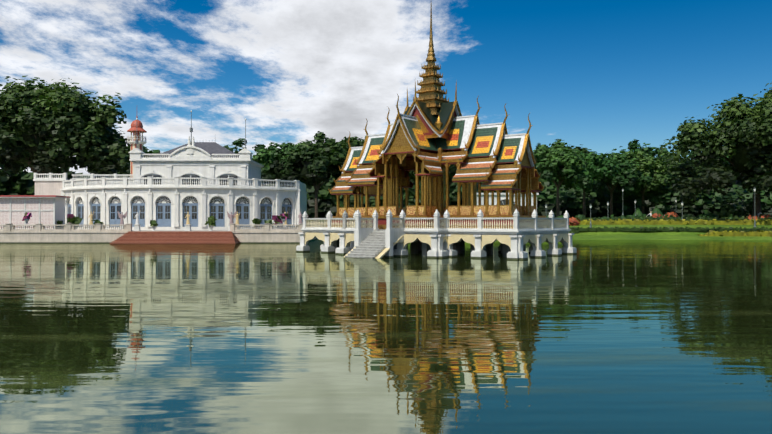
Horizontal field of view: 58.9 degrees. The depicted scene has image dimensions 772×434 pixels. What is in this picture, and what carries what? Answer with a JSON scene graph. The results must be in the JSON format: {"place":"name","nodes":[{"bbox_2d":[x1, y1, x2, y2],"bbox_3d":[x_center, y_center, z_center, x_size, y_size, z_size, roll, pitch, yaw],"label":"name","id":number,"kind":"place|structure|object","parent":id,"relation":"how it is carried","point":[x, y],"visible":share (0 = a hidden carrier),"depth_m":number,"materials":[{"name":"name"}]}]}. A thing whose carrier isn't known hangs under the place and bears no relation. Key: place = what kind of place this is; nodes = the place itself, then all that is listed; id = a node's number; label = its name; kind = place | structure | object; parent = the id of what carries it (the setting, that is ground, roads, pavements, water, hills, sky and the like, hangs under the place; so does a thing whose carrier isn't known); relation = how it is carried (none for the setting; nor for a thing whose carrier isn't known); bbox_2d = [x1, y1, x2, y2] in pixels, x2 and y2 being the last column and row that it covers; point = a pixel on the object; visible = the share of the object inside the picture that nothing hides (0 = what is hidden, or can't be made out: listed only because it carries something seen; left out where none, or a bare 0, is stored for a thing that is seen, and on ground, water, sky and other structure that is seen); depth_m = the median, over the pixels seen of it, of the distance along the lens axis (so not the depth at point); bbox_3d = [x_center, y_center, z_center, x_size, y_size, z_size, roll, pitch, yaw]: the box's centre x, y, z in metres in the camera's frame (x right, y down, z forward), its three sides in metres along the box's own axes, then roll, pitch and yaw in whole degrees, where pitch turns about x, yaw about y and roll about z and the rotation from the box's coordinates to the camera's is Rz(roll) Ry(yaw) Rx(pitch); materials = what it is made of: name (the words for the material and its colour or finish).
{"place":"outdoors","nodes":[
{"label":"outdoors","id":0,"kind":"place"},
{"bbox_2d":[0,195,70,228],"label":"outbuilding","id":1,"kind":"structure","parent":0,"point":[46,209],"depth_m":99.16,"materials":[{"name":"white paint"}]},
{"bbox_2d":[0,239,771,433],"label":"pond water","id":2,"kind":"structure","parent":0,"point":[632,337],"depth_m":17.78,"materials":[{"name":"liquid"}]},
{"bbox_2d":[296,209,576,259],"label":"platform","id":3,"kind":"structure","parent":2,"relation":"in","point":[352,239],"depth_m":59.47,"materials":[{"name":"white paint"}]},
{"bbox_2d":[328,3,545,228],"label":"pavilion","id":4,"kind":"structure","parent":3,"relation":"on","point":[433,132],"depth_m":63.57,"materials":[{"name":"gold metal"}]},
{"bbox_2d":[0,0,771,179],"label":"sky","id":5,"kind":"structure","parent":0,"point":[601,76],"materials":[{"name":"blue"}]},
{"bbox_2d":[309,217,771,241],"bbox_3d":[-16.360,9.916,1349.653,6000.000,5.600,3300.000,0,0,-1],"label":"ground","id":6,"kind":"structure","parent":0,"point":[637,235],"depth_m":119.30,"materials":[{"name":"green plant"}]},
{"bbox_2d":[0,158,24,189],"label":"tree","id":7,"kind":"object","parent":6,"relation":"on","point":[3,176],"visible":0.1,"depth_m":169.36,"materials":[{"name":"green plant"}]},
{"bbox_2d":[0,75,129,177],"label":"tree","id":8,"kind":"object","parent":6,"relation":"on","point":[50,128],"visible":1,"depth_m":129.08,"materials":[{"name":"green plant"}]},
{"bbox_2d":[85,138,160,177],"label":"tree","id":9,"kind":"object","parent":6,"relation":"on","point":[145,150],"depth_m":187.47,"materials":[{"name":"green plant"}]},
{"bbox_2d":[0,224,320,243],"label":"embankment wall","id":10,"kind":"structure","parent":6,"relation":"on","point":[99,233],"depth_m":95.72,"materials":[{"name":"concrete"}]},
{"bbox_2d":[22,211,302,230],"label":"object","id":11,"kind":"object","parent":10,"relation":"on","point":[74,220],"visible":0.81,"depth_m":100.52,"materials":[{"name":"stone"}]},
{"bbox_2d":[33,110,306,229],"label":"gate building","id":12,"kind":"structure","parent":10,"relation":"on","point":[207,175],"depth_m":112.00,"materials":[{"name":"white paint"}]},
{"bbox_2d":[223,138,265,153],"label":"tree","id":13,"kind":"object","parent":6,"relation":"on","point":[238,142],"visible":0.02,"depth_m":198.40,"materials":[{"name":"green plant"}]},
{"bbox_2d":[252,142,304,186],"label":"tree","id":14,"kind":"object","parent":6,"relation":"on","point":[267,157],"visible":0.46,"depth_m":138.78,"materials":[{"name":"green plant"}]},
{"bbox_2d":[273,131,347,217],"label":"tree","id":15,"kind":"object","parent":6,"relation":"on","point":[320,160],"visible":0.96,"depth_m":134.28,"materials":[{"name":"green plant"}]},
{"bbox_2d":[332,136,365,172],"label":"tree","id":16,"kind":"object","parent":6,"relation":"on","point":[355,141],"visible":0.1,"depth_m":142.59,"materials":[{"name":"green plant"}]},
{"bbox_2d":[0,161,769,217],"bbox_3d":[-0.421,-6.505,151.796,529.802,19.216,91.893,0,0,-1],"label":"tree","id":17,"kind":"object","parent":6,"relation":"on","point":[23,184],"visible":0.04,"depth_m":184.55,"materials":[{"name":"green plant"}]},
{"bbox_2d":[402,156,420,207],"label":"tree","id":18,"kind":"object","parent":6,"relation":"on","point":[411,174],"visible":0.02,"depth_m":147.56,"materials":[{"name":"green plant"}]},
{"bbox_2d":[444,165,477,205],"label":"tree","id":19,"kind":"object","parent":6,"relation":"on","point":[452,170],"visible":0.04,"depth_m":144.74,"materials":[{"name":"green plant"}]},
{"bbox_2d":[477,193,538,211],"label":"gate house","id":20,"kind":"structure","parent":6,"relation":"on","point":[503,198],"depth_m":134.07,"materials":[{"name":"white paint"}]},
{"bbox_2d":[533,140,590,216],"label":"garden tree","id":21,"kind":"object","parent":6,"relation":"on","point":[561,163],"visible":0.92,"depth_m":140.65,"materials":[{"name":"green plant"}]},
{"bbox_2d":[549,139,591,160],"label":"tree","id":22,"kind":"object","parent":6,"relation":"on","point":[581,149],"visible":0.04,"depth_m":221.99,"materials":[{"name":"green plant"}]},
{"bbox_2d":[551,148,619,216],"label":"garden tree","id":23,"kind":"object","parent":6,"relation":"on","point":[596,168],"visible":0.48,"depth_m":154.23,"materials":[{"name":"green plant"}]},
{"bbox_2d":[589,204,591,226],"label":"lamp post","id":24,"kind":"object","parent":6,"relation":"on","point":[590,205],"visible":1,"depth_m":122.68,"materials":[{"name":"metal"}]},
{"bbox_2d":[582,152,652,215],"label":"garden tree","id":25,"kind":"object","parent":6,"relation":"on","point":[627,177],"visible":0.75,"depth_m":162.03,"materials":[{"name":"green plant"}]},
{"bbox_2d":[477,182,771,217],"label":"hedge","id":26,"kind":"object","parent":6,"relation":"on","point":[571,201],"visible":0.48,"depth_m":169.64,"materials":[{"name":"green plant"}]},
{"bbox_2d":[605,139,670,161],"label":"tree","id":27,"kind":"object","parent":6,"relation":"on","point":[634,146],"visible":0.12,"depth_m":230.15,"materials":[{"name":"green plant"}]},
{"bbox_2d":[617,150,675,212],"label":"garden tree","id":28,"kind":"object","parent":6,"relation":"on","point":[649,166],"visible":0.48,"depth_m":167.93,"materials":[{"name":"green plant"}]},
{"bbox_2d":[547,205,771,225],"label":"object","id":29,"kind":"object","parent":6,"relation":"on","point":[655,213],"visible":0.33,"depth_m":135.60,"materials":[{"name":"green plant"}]},
{"bbox_2d":[559,216,771,236],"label":"garden hedges","id":30,"kind":"object","parent":6,"relation":"on","point":[691,220],"visible":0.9,"depth_m":126.25,"materials":[{"name":"green plant"}]},
{"bbox_2d":[653,154,713,194],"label":"garden tree","id":31,"kind":"object","parent":6,"relation":"on","point":[696,169],"visible":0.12,"depth_m":172.69,"materials":[{"name":"green plant"}]},
{"bbox_2d":[688,151,735,168],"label":"tree","id":32,"kind":"object","parent":6,"relation":"on","point":[726,162],"visible":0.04,"depth_m":222.45,"materials":[{"name":"green plant"}]},
{"bbox_2d":[659,83,771,217],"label":"tree","id":33,"kind":"object","parent":6,"relation":"on","point":[738,133],"visible":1,"depth_m":128.58,"materials":[{"name":"green plant"}]},
{"bbox_2d":[753,188,756,227],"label":"lamp post","id":34,"kind":"object","parent":6,"relation":"on","point":[754,210],"visible":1,"depth_m":120.55,"materials":[{"name":"metal"}]}
]}

